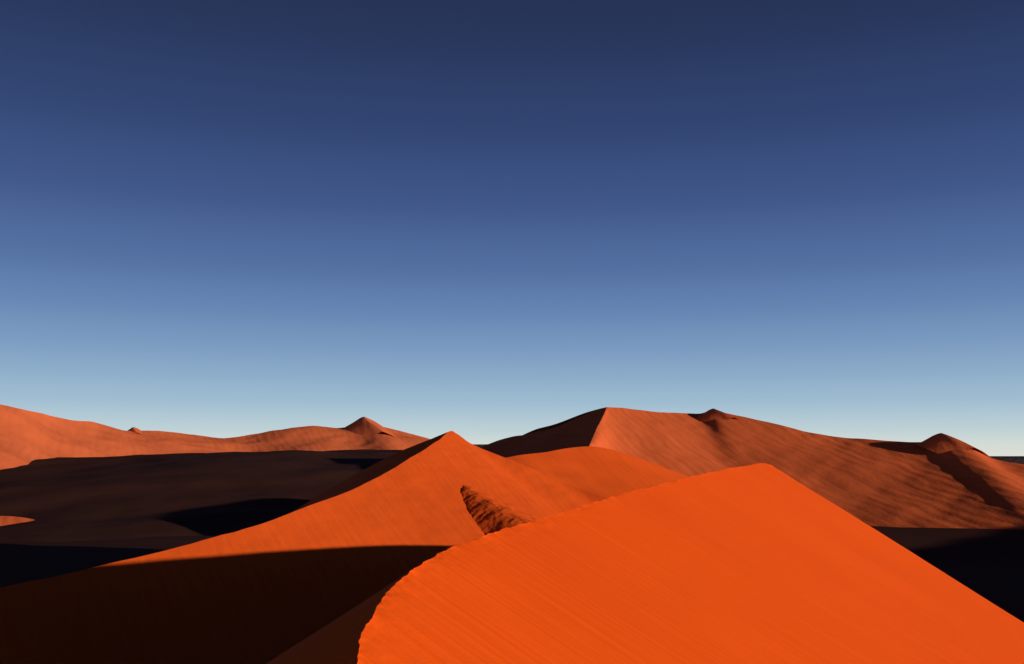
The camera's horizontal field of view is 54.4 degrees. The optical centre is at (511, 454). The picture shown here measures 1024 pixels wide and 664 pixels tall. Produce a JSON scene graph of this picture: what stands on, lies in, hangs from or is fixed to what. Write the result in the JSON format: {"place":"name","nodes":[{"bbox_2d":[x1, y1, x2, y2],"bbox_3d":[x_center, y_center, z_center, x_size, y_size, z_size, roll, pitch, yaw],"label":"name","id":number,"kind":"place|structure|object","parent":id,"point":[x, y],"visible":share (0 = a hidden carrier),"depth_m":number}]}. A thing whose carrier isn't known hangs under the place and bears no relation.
{"place":"outdoors","nodes":[
{"label":"outdoors","id":0,"kind":"place"},
{"bbox_2d":[0,516,33,525],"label":"sand hummock","id":1,"kind":"object","parent":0,"point":[6,520],"visible":0.23,"depth_m":610.92},
{"bbox_2d":[0,449,401,541],"bbox_3d":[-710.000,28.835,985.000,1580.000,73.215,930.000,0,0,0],"label":"gravel plain","id":2,"kind":"structure","parent":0,"point":[60,499],"depth_m":723.61},
{"bbox_2d":[0,404,428,469],"bbox_3d":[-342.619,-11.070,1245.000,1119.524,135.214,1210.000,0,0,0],"label":"sand dune","id":3,"kind":"structure","parent":0,"point":[27,437],"depth_m":1318.68},
{"bbox_2d":[0,431,605,663],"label":"sand dune","id":4,"kind":"structure","parent":0,"point":[267,592],"depth_m":216.50},
{"bbox_2d":[0,456,1023,621],"bbox_3d":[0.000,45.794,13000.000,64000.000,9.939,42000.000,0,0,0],"label":"desert ground","id":5,"kind":"structure","parent":0,"point":[988,564],"depth_m":463.05},
{"bbox_2d":[0,0,1023,455],"label":"sky","id":6,"kind":"structure","parent":0,"point":[481,221]},
{"bbox_2d":[507,446,687,497],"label":"sand dune","id":7,"kind":"structure","parent":0,"point":[604,472],"depth_m":541.07},
{"bbox_2d":[268,463,1023,663],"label":"sand dune","id":8,"kind":"structure","parent":0,"point":[761,563],"depth_m":41.66},
{"bbox_2d":[473,444,1023,463],"bbox_3d":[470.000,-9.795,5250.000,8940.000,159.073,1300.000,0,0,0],"label":"distant hills","id":9,"kind":"structure","parent":0,"point":[1018,460],"depth_m":4907.10},
{"bbox_2d":[480,407,1023,529],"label":"sand dune","id":10,"kind":"structure","parent":0,"point":[940,480],"depth_m":735.47}
]}

